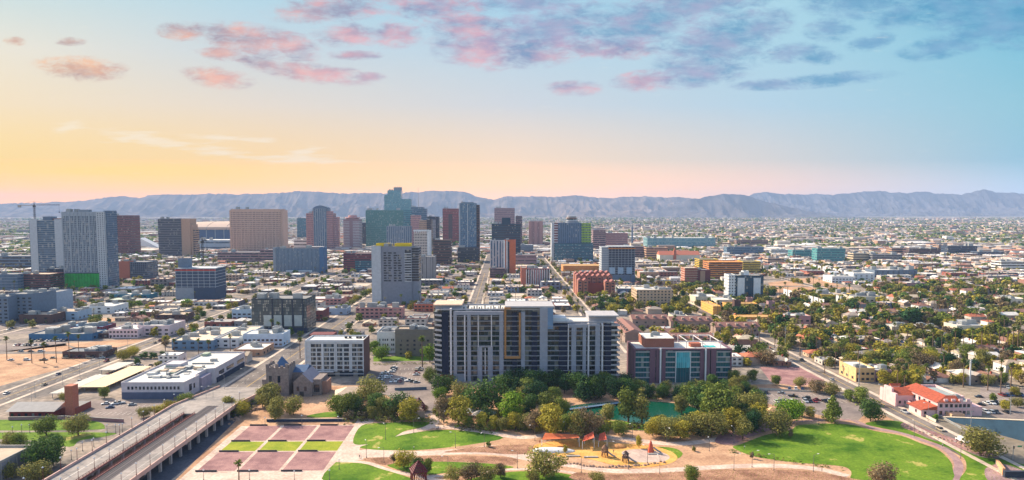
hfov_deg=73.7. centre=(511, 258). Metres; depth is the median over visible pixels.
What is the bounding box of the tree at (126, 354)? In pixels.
[114,348,132,360]
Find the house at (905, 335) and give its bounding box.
[898,333,911,339]
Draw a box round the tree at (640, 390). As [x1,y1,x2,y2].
[637,387,644,396]
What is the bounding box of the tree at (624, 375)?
[619,372,633,381]
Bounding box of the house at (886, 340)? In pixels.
[881,338,891,344]
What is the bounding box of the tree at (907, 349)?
[901,348,917,354]
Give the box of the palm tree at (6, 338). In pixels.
[3,336,9,359]
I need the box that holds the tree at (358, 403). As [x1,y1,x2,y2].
[348,394,364,413]
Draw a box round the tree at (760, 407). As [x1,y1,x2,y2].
[748,402,768,423]
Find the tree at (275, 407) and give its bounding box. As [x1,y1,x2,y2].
[265,396,286,419]
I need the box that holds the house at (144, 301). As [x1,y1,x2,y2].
[136,298,152,304]
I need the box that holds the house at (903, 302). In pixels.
[897,299,910,305]
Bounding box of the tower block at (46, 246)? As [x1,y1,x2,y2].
[29,216,63,272]
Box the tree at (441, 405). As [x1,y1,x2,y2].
[434,395,449,422]
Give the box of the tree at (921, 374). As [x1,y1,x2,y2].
[907,368,924,383]
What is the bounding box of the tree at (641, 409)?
[632,393,650,422]
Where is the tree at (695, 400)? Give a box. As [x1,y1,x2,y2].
[686,380,711,410]
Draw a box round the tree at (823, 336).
[817,330,829,344]
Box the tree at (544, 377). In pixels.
[538,369,555,387]
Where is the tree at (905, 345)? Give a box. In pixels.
[899,343,915,348]
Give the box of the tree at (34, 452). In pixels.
[20,436,61,466]
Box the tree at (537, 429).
[534,424,542,432]
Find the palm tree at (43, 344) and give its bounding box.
[40,342,46,362]
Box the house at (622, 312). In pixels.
[615,309,626,314]
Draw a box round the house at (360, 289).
[355,286,366,291]
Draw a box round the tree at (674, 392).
[670,384,679,395]
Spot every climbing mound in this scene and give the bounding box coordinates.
[533,447,574,452]
[611,443,625,448]
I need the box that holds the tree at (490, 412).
[481,404,496,421]
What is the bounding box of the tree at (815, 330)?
[809,327,820,334]
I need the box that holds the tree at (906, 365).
[899,362,911,370]
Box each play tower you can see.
[601,444,615,457]
[622,451,636,462]
[648,440,660,452]
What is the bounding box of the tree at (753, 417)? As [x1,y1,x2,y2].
[743,410,761,431]
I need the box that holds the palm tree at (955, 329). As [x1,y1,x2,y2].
[951,327,958,349]
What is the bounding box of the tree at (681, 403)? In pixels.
[673,395,688,413]
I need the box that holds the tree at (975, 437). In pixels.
[959,424,1009,457]
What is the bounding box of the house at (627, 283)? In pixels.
[623,281,631,284]
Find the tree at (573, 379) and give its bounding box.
[564,370,588,389]
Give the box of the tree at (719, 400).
[699,382,738,418]
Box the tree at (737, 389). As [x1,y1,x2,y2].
[732,385,741,396]
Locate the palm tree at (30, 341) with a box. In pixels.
[28,339,33,362]
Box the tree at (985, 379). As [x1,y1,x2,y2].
[978,373,997,384]
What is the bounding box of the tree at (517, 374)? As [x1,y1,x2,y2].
[507,366,526,378]
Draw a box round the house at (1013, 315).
[999,311,1018,320]
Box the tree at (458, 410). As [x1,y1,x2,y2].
[444,395,472,426]
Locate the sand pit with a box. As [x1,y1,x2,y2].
[622,449,669,462]
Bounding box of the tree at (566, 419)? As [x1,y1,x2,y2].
[558,413,571,432]
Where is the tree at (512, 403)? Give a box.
[497,391,526,418]
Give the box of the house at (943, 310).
[934,308,950,312]
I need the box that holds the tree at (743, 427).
[734,414,753,439]
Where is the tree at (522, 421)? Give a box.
[518,412,532,428]
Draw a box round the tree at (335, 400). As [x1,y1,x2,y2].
[325,392,343,413]
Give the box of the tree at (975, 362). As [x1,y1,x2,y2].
[962,358,981,368]
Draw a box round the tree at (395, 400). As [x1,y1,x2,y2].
[381,390,411,415]
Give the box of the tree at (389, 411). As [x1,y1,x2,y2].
[384,405,396,417]
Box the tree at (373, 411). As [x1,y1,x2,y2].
[367,406,378,419]
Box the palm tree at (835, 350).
[833,348,837,368]
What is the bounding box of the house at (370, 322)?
[362,319,375,325]
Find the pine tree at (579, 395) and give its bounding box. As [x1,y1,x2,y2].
[573,376,594,401]
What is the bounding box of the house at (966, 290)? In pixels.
[960,288,974,294]
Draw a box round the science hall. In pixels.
[141,237,158,247]
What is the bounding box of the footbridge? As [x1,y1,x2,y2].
[569,400,620,409]
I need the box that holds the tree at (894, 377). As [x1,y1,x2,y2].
[891,369,904,383]
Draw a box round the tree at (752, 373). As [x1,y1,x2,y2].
[747,369,758,380]
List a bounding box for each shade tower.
[409,460,427,479]
[416,398,425,419]
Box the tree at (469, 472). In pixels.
[458,460,481,479]
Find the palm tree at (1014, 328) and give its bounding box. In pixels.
[1009,326,1017,343]
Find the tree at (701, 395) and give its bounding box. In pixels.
[697,393,709,411]
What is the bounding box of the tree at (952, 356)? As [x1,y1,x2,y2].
[942,352,959,363]
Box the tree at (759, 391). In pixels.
[748,387,768,404]
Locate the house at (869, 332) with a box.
[855,329,877,335]
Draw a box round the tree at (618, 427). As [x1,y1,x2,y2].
[611,418,628,435]
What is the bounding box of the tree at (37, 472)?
[15,458,53,479]
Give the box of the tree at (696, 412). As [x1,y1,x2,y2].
[691,410,707,429]
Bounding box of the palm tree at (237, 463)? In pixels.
[233,459,242,479]
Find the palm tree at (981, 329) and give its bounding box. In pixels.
[978,327,986,344]
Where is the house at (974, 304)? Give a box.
[972,302,984,306]
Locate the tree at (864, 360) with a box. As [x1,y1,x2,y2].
[857,356,870,363]
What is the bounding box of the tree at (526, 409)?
[523,406,530,412]
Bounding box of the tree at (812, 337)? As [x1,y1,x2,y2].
[801,333,818,344]
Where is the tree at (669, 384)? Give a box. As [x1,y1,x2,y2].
[663,380,671,389]
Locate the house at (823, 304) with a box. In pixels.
[820,302,831,308]
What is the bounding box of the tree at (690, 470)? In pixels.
[683,464,701,479]
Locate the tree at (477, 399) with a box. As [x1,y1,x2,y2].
[460,375,509,411]
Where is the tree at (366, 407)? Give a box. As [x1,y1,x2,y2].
[361,405,369,411]
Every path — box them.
[339,414,439,451]
[342,461,443,479]
[346,450,848,476]
[352,414,377,450]
[427,468,575,476]
[428,425,716,445]
[787,419,850,423]
[851,420,963,479]
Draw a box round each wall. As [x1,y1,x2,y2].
[8,416,63,419]
[65,416,123,421]
[195,470,216,471]
[219,450,238,451]
[237,470,257,471]
[250,424,266,425]
[257,450,276,451]
[266,418,346,421]
[284,424,301,425]
[395,386,426,389]
[759,388,855,393]
[905,403,935,421]
[939,415,995,445]
[943,416,1023,440]
[995,459,1005,475]
[1003,470,1023,477]
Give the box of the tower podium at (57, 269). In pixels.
[46,266,63,271]
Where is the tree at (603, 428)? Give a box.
[595,422,610,434]
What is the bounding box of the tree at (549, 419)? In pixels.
[535,402,563,433]
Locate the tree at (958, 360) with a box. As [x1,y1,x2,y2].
[948,357,964,366]
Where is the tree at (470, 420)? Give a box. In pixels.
[464,415,474,426]
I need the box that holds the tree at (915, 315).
[898,306,925,322]
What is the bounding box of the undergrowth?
[166,362,881,470]
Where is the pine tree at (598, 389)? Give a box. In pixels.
[585,376,605,399]
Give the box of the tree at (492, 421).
[487,415,497,428]
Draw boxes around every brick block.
[23,270,64,289]
[410,214,420,244]
[419,219,426,232]
[490,266,506,277]
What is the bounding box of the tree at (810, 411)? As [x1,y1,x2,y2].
[804,406,816,417]
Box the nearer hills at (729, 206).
[638,194,884,217]
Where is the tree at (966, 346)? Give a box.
[957,341,975,358]
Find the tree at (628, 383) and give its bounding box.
[617,378,634,388]
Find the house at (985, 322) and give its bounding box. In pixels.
[980,320,994,324]
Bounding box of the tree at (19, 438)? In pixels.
[7,432,29,444]
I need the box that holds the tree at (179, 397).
[176,392,193,400]
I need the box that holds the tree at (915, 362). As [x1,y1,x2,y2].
[905,358,922,366]
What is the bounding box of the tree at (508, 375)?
[500,370,513,385]
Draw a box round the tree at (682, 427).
[670,420,691,439]
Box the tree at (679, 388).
[676,383,687,395]
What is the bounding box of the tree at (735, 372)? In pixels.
[727,369,740,382]
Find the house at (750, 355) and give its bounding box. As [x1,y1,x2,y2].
[739,350,766,364]
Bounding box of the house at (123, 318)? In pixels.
[115,316,130,320]
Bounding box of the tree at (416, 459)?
[409,457,424,471]
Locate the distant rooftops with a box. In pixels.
[0,217,1023,253]
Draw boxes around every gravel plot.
[198,452,252,470]
[234,426,279,440]
[240,452,293,470]
[270,426,316,440]
[283,452,335,470]
[309,426,353,439]
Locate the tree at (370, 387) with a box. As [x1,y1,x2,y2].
[353,374,387,399]
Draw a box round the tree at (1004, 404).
[999,399,1011,409]
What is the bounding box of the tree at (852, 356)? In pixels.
[843,351,862,360]
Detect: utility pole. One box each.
[857,360,861,385]
[968,359,972,384]
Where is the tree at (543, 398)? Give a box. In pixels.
[535,391,554,406]
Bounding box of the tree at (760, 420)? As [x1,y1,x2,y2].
[742,407,762,426]
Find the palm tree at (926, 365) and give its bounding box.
[922,363,928,374]
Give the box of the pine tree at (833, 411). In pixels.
[821,395,843,423]
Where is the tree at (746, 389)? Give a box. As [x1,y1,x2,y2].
[742,384,751,394]
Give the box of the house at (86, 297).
[75,294,91,300]
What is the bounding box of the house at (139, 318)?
[130,315,147,320]
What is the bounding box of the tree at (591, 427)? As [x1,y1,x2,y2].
[574,405,606,435]
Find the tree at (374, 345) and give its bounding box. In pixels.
[370,341,379,352]
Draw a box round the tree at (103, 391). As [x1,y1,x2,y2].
[98,387,110,397]
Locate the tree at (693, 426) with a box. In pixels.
[672,412,700,434]
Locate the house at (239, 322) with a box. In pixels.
[234,317,251,325]
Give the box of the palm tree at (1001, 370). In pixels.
[999,366,1004,391]
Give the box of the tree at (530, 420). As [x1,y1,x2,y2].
[523,408,541,432]
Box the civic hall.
[294,237,306,247]
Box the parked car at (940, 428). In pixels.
[936,426,944,430]
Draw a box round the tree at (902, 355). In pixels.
[895,350,919,361]
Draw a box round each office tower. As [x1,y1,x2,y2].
[117,214,140,253]
[158,217,199,255]
[297,217,305,236]
[306,206,339,248]
[362,222,365,243]
[366,208,411,245]
[411,197,427,219]
[427,219,432,250]
[428,215,439,239]
[443,207,458,242]
[494,206,514,223]
[516,215,521,242]
[529,220,542,244]
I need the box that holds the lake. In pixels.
[558,401,699,424]
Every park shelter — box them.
[472,410,495,419]
[766,407,776,417]
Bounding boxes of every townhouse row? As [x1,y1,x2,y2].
[614,318,643,341]
[629,314,667,326]
[638,333,713,340]
[667,316,712,329]
[710,322,759,335]
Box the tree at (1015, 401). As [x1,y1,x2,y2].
[1008,397,1023,406]
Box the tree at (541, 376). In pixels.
[528,369,544,388]
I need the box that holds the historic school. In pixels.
[657,247,699,260]
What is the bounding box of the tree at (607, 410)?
[599,403,616,421]
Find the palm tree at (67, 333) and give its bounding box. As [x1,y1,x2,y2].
[65,332,69,357]
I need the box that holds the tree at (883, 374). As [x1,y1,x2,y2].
[876,368,891,384]
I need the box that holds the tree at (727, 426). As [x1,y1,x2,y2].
[719,418,730,433]
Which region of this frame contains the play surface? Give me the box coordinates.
[533,439,676,467]
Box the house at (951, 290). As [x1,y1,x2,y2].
[948,288,956,292]
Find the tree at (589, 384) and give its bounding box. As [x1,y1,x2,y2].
[576,377,593,399]
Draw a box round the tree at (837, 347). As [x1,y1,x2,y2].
[829,341,846,356]
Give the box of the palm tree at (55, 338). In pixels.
[52,336,58,362]
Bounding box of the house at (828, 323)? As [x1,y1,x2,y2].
[821,318,836,326]
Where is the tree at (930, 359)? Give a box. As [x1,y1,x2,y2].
[907,350,938,364]
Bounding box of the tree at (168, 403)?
[165,400,177,406]
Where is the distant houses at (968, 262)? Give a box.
[0,250,1023,372]
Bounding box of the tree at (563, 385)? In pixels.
[555,374,569,393]
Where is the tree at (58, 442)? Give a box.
[44,434,66,464]
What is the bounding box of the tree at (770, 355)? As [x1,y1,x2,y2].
[752,349,777,365]
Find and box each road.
[0,267,270,333]
[0,269,343,403]
[0,327,1005,330]
[0,351,277,353]
[104,297,886,298]
[131,310,816,311]
[142,414,239,479]
[165,286,861,287]
[226,294,371,386]
[263,277,875,277]
[449,269,852,269]
[470,255,489,303]
[538,255,623,352]
[593,255,1003,459]
[651,260,1017,381]
[763,273,1012,333]
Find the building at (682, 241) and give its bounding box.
[643,235,715,246]
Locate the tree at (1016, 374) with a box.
[1009,368,1023,381]
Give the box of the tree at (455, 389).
[449,379,473,398]
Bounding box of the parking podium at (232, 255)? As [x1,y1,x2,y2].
[217,249,259,262]
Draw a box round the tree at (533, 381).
[530,377,547,391]
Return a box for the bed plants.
[365,423,1019,479]
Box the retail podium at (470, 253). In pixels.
[458,245,477,261]
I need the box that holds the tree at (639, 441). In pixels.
[636,434,642,446]
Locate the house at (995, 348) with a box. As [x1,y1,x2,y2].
[974,344,998,351]
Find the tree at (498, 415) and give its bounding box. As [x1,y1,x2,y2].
[495,408,502,419]
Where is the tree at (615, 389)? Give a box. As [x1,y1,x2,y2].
[604,376,626,398]
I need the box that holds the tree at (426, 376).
[422,366,436,380]
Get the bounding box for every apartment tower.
[61,209,119,288]
[371,243,420,304]
[387,224,411,244]
[421,254,435,278]
[459,202,479,260]
[490,239,502,266]
[503,238,515,273]
[680,266,710,282]
[724,270,763,297]
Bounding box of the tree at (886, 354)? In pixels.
[878,350,892,362]
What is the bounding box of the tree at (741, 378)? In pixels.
[736,375,748,382]
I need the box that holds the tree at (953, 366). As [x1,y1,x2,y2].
[947,361,962,369]
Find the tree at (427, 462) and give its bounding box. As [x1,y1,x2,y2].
[422,458,433,472]
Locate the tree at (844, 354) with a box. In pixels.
[840,351,851,360]
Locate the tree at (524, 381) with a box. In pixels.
[519,377,535,387]
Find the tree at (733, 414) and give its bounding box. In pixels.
[722,406,745,432]
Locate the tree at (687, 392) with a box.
[680,381,696,405]
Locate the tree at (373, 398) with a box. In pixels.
[365,392,386,410]
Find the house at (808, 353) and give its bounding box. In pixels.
[802,348,821,356]
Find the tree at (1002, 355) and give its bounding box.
[997,352,1009,359]
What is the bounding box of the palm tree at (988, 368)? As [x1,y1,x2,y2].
[984,365,991,389]
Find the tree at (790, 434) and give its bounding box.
[787,428,792,437]
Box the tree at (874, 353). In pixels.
[862,349,880,359]
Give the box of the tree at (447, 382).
[428,372,457,393]
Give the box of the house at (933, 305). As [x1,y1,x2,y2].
[924,300,941,308]
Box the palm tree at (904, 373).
[902,370,908,385]
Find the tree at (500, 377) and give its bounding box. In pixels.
[495,374,509,393]
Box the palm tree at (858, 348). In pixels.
[855,345,861,359]
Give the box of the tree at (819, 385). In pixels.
[807,378,826,392]
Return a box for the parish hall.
[335,386,364,397]
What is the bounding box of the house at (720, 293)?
[713,290,723,295]
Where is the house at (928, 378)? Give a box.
[922,373,933,382]
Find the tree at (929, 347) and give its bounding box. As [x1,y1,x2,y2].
[923,345,937,351]
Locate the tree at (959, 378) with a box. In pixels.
[954,373,967,383]
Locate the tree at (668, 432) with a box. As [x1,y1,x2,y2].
[655,416,680,438]
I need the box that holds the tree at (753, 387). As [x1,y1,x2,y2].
[746,384,758,390]
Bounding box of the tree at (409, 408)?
[397,398,421,422]
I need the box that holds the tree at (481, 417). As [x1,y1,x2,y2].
[475,411,487,426]
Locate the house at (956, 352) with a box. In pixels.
[951,350,967,357]
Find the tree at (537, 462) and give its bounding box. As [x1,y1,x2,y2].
[524,444,569,476]
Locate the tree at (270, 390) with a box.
[256,382,280,407]
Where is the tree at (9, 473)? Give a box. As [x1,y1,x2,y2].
[1,461,17,478]
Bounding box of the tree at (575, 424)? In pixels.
[568,408,588,439]
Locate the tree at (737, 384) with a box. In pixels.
[731,382,744,394]
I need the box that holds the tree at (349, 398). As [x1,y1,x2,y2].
[337,391,358,413]
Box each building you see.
[0,270,20,272]
[0,271,23,290]
[0,290,28,322]
[0,445,30,479]
[5,290,23,293]
[6,384,90,416]
[9,288,56,320]
[19,309,65,323]
[29,324,106,339]
[49,288,72,309]
[57,306,91,319]
[62,345,116,357]
[68,321,115,329]
[80,287,97,291]
[84,291,98,295]
[88,300,128,313]
[98,330,108,337]
[101,291,117,296]
[105,295,138,301]
[109,322,143,337]
[112,286,145,291]
[112,311,130,315]
[114,290,157,298]
[121,352,244,398]
[131,309,159,316]
[135,279,149,285]
[137,319,185,335]
[147,300,174,303]
[150,277,174,285]
[155,303,186,308]
[155,309,193,321]
[158,307,193,312]
[158,352,186,362]
[164,290,175,295]
[171,326,241,349]
[172,299,196,303]
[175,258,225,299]
[194,299,222,304]
[204,318,236,326]
[212,304,226,308]
[213,323,263,347]
[218,298,246,305]
[226,273,243,279]
[226,281,239,285]
[226,288,235,292]
[232,305,251,318]
[233,341,273,355]
[237,288,257,292]
[242,275,262,278]
[243,281,259,285]
[243,326,289,346]
[251,271,275,276]
[251,292,315,332]
[261,289,274,292]
[263,282,272,285]
[269,278,288,282]
[280,281,297,285]
[290,273,304,276]
[301,284,320,289]
[305,332,369,375]
[309,291,326,295]
[316,293,345,304]
[316,300,325,306]
[316,306,328,320]
[318,286,331,291]
[319,283,343,289]
[327,290,351,294]
[328,304,350,314]
[330,280,351,284]
[338,273,347,276]
[338,286,353,291]
[340,277,354,280]
[351,272,366,276]
[356,302,404,317]
[377,326,397,352]
[378,317,398,326]
[395,323,433,355]
[405,315,427,325]
[414,301,433,310]
[421,278,442,284]
[427,293,443,299]
[430,290,448,295]
[433,300,619,380]
[436,269,448,274]
[456,290,465,295]
[457,280,473,285]
[457,283,469,288]
[465,270,477,274]
[487,291,503,295]
[488,285,503,288]
[489,296,500,300]
[489,300,499,303]
[491,280,501,284]
[506,278,520,281]
[507,273,518,277]
[507,285,521,292]
[507,298,525,300]
[526,284,538,287]
[527,288,541,295]
[528,298,547,300]
[540,280,559,289]
[550,299,568,302]
[551,296,562,298]
[553,302,570,309]
[573,270,614,296]
[585,296,597,301]
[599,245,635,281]
[615,286,630,292]
[627,331,731,382]
[631,284,672,307]
[637,269,658,277]
[643,235,715,246]
[654,279,676,284]
[658,271,677,275]
[668,311,687,315]
[689,293,716,304]
[703,260,742,278]
[710,295,733,305]
[732,352,742,365]
[779,272,793,276]
[779,312,810,324]
[800,269,823,274]
[814,356,839,364]
[815,289,849,297]
[823,273,855,282]
[839,360,874,381]
[843,291,880,302]
[844,269,874,281]
[853,280,865,284]
[858,336,879,346]
[865,266,916,276]
[867,364,891,381]
[876,301,896,308]
[880,383,981,416]
[885,322,904,333]
[886,277,908,281]
[887,274,910,278]
[898,280,924,285]
[905,322,938,328]
[918,272,936,275]
[942,271,966,275]
[944,319,986,336]
[953,277,973,280]
[967,272,977,275]
[978,271,996,274]
[978,274,1007,278]
[993,271,1017,274]
[995,295,1023,304]
[1006,271,1023,274]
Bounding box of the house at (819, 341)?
[796,334,821,346]
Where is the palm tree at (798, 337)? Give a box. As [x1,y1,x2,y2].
[797,336,802,355]
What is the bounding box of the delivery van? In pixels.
[955,435,966,442]
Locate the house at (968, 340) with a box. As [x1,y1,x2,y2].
[960,338,984,344]
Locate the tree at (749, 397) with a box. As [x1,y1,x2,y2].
[730,390,766,409]
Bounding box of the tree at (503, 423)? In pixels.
[496,418,509,430]
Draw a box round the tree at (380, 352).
[373,344,390,359]
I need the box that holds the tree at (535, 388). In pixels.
[521,380,546,399]
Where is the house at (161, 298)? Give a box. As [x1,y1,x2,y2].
[152,297,164,299]
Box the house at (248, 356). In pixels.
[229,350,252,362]
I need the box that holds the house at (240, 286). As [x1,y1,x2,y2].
[237,284,248,289]
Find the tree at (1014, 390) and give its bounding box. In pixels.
[1009,387,1021,395]
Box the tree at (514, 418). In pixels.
[507,411,521,429]
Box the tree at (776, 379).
[770,375,781,384]
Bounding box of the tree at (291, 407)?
[282,395,303,414]
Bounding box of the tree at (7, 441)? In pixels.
[0,430,14,444]
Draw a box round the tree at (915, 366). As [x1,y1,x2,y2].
[909,364,925,371]
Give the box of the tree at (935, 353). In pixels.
[921,348,940,361]
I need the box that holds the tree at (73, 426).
[59,412,92,434]
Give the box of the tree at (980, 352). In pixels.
[974,348,990,364]
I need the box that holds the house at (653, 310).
[645,306,661,313]
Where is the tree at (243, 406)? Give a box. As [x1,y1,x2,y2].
[234,398,250,414]
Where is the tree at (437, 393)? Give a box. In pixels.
[431,387,447,399]
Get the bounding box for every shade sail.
[542,433,578,439]
[582,432,593,448]
[598,432,606,446]
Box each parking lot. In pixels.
[0,323,57,334]
[0,341,66,351]
[64,399,178,425]
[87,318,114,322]
[297,278,314,280]
[350,283,370,285]
[369,360,434,394]
[387,382,448,416]
[759,389,863,420]
[980,385,1023,419]
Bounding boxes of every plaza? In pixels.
[179,425,353,479]
[337,445,555,461]
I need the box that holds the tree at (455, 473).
[443,463,462,479]
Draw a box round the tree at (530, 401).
[520,393,538,411]
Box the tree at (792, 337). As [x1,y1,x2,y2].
[783,332,797,345]
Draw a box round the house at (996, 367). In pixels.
[993,358,1023,372]
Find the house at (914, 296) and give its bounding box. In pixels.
[900,294,917,299]
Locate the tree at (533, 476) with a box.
[525,471,540,479]
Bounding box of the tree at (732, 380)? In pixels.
[727,375,737,387]
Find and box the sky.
[0,0,1023,203]
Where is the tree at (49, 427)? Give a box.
[28,414,59,434]
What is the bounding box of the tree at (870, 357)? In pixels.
[859,352,872,363]
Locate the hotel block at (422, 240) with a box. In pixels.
[413,230,431,254]
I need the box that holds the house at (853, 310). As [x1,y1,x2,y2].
[847,308,868,312]
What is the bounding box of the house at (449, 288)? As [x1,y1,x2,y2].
[442,286,453,291]
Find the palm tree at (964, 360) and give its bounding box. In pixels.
[959,358,967,386]
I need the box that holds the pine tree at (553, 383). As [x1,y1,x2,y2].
[545,374,556,391]
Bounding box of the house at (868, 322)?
[860,319,870,325]
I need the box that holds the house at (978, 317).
[964,313,986,321]
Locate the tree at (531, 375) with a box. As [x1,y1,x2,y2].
[523,369,540,380]
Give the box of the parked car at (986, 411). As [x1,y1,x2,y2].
[982,408,990,413]
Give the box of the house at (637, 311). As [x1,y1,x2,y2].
[630,309,642,313]
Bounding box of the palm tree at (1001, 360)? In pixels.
[999,358,1004,383]
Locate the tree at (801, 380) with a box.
[793,376,806,386]
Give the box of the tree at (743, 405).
[735,402,749,410]
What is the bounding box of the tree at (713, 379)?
[706,373,719,384]
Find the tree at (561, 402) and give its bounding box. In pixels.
[554,395,568,414]
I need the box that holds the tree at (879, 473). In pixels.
[866,460,900,479]
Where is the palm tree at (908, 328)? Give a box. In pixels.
[904,327,911,340]
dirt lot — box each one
[0,344,89,385]
[64,338,148,346]
[760,367,824,385]
[768,278,850,292]
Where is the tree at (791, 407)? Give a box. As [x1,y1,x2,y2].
[772,396,806,420]
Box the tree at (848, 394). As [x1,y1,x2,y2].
[843,389,853,400]
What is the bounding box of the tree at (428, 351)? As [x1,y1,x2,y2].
[419,343,434,362]
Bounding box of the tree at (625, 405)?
[617,385,639,422]
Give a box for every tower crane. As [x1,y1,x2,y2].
[18,201,59,218]
[198,236,207,265]
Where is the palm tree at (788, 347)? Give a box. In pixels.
[785,344,790,367]
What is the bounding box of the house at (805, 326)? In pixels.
[788,323,807,330]
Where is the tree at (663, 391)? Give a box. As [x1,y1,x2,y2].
[655,384,670,397]
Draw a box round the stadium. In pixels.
[196,221,229,238]
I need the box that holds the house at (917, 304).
[910,302,930,307]
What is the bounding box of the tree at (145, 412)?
[136,406,151,417]
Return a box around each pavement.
[0,268,269,334]
[0,269,341,393]
[0,273,341,405]
[221,293,371,386]
[467,255,486,303]
[481,270,489,303]
[537,255,581,315]
[542,255,626,352]
[594,255,1023,468]
[636,280,1018,479]
[680,268,1019,380]
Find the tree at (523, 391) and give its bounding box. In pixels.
[516,386,533,399]
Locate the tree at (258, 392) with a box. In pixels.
[254,386,267,406]
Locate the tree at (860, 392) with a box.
[852,386,868,402]
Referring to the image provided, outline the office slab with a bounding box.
[273,245,326,272]
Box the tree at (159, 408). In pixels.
[149,403,167,413]
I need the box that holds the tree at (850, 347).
[845,343,861,352]
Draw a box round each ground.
[0,217,1023,463]
[0,234,1023,386]
[0,386,214,479]
[176,384,965,479]
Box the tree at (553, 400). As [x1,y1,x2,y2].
[548,395,557,405]
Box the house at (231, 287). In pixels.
[226,286,236,288]
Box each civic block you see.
[624,244,644,257]
[644,245,667,258]
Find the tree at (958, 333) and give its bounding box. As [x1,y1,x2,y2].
[950,327,962,338]
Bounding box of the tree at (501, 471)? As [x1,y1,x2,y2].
[494,462,506,477]
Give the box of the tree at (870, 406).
[858,396,886,421]
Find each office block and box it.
[0,252,30,268]
[119,259,157,278]
[343,250,371,271]
[433,238,451,264]
[492,218,520,253]
[516,252,536,265]
[521,265,549,286]
[591,228,605,248]
[606,231,627,244]
[724,244,763,253]
[734,238,767,244]
[763,256,783,262]
[767,248,788,253]
[788,248,811,256]
[812,246,845,260]
[847,251,869,260]
[868,252,902,259]
[886,246,903,252]
[902,247,939,254]
[932,243,945,251]
[941,243,976,253]
[970,249,1003,254]
[991,259,1023,268]
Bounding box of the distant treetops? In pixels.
[0,217,1023,252]
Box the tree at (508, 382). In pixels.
[495,374,518,393]
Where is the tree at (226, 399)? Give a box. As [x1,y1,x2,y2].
[220,395,235,402]
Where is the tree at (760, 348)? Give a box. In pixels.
[751,345,768,352]
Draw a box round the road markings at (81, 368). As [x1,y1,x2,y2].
[2,293,282,397]
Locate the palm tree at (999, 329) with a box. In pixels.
[996,326,1003,346]
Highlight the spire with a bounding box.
[631,223,632,242]
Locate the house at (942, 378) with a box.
[925,371,950,382]
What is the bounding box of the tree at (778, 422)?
[761,408,792,435]
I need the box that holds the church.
[262,356,331,396]
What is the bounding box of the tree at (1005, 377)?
[999,372,1009,383]
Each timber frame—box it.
[561,264,598,270]
[694,258,718,267]
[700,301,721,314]
[722,302,756,306]
[733,314,773,322]
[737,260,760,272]
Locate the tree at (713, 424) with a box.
[692,410,727,437]
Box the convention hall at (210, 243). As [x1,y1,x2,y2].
[200,237,229,248]
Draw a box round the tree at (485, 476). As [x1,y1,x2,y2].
[476,463,498,479]
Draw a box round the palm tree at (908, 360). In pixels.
[905,358,911,370]
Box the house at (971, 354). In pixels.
[968,351,998,359]
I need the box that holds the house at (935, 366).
[928,361,945,371]
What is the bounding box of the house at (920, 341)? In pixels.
[916,338,936,345]
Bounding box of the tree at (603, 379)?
[590,373,610,389]
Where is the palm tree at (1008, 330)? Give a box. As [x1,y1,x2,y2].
[1005,327,1010,346]
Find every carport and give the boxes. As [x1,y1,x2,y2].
[49,375,107,397]
[81,366,151,390]
[99,362,133,373]
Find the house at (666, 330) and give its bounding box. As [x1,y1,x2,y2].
[657,327,674,332]
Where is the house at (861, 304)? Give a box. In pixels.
[858,301,865,308]
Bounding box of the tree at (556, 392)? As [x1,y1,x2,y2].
[548,386,562,398]
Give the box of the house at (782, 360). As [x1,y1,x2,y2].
[768,354,791,365]
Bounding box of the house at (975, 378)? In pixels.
[946,368,982,383]
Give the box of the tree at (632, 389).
[630,385,636,394]
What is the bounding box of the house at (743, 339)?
[733,334,757,346]
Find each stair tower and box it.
[732,299,740,306]
[745,297,752,301]
[766,300,774,308]
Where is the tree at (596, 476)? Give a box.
[588,470,605,479]
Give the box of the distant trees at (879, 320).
[0,248,1023,457]
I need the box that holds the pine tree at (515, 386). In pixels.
[509,377,521,392]
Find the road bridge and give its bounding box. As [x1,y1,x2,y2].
[44,385,259,479]
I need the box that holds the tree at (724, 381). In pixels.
[718,379,729,388]
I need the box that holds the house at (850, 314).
[841,311,864,321]
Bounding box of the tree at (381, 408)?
[375,396,387,415]
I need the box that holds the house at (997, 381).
[975,369,1003,383]
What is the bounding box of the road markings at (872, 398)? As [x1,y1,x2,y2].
[766,344,987,457]
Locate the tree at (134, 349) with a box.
[126,345,140,355]
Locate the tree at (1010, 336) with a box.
[1004,332,1023,347]
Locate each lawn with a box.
[0,420,104,430]
[0,432,115,446]
[222,442,263,450]
[260,441,303,450]
[300,441,342,450]
[307,410,358,417]
[322,462,410,479]
[353,422,429,444]
[360,430,502,449]
[373,356,431,361]
[387,462,512,474]
[472,471,572,479]
[609,420,645,426]
[659,447,682,457]
[733,423,953,479]
[866,420,1023,479]
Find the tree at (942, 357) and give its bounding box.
[939,355,954,364]
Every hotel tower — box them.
[229,207,287,250]
[343,215,362,247]
[551,216,592,260]
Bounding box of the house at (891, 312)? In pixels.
[879,308,900,313]
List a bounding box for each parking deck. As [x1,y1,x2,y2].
[260,248,272,261]
[521,243,532,252]
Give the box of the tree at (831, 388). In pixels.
[822,380,840,395]
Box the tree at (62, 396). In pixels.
[58,391,64,400]
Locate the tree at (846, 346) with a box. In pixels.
[844,342,855,352]
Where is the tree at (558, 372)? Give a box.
[552,367,564,387]
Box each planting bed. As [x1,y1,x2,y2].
[363,456,516,464]
[446,444,533,453]
[569,469,858,479]
[715,425,776,444]
[901,423,997,456]
[985,464,1023,479]
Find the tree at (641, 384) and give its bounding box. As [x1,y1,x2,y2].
[632,378,645,388]
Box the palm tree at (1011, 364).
[1007,362,1016,386]
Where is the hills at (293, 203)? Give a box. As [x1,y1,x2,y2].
[0,191,767,217]
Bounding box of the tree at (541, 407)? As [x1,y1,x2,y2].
[537,403,549,414]

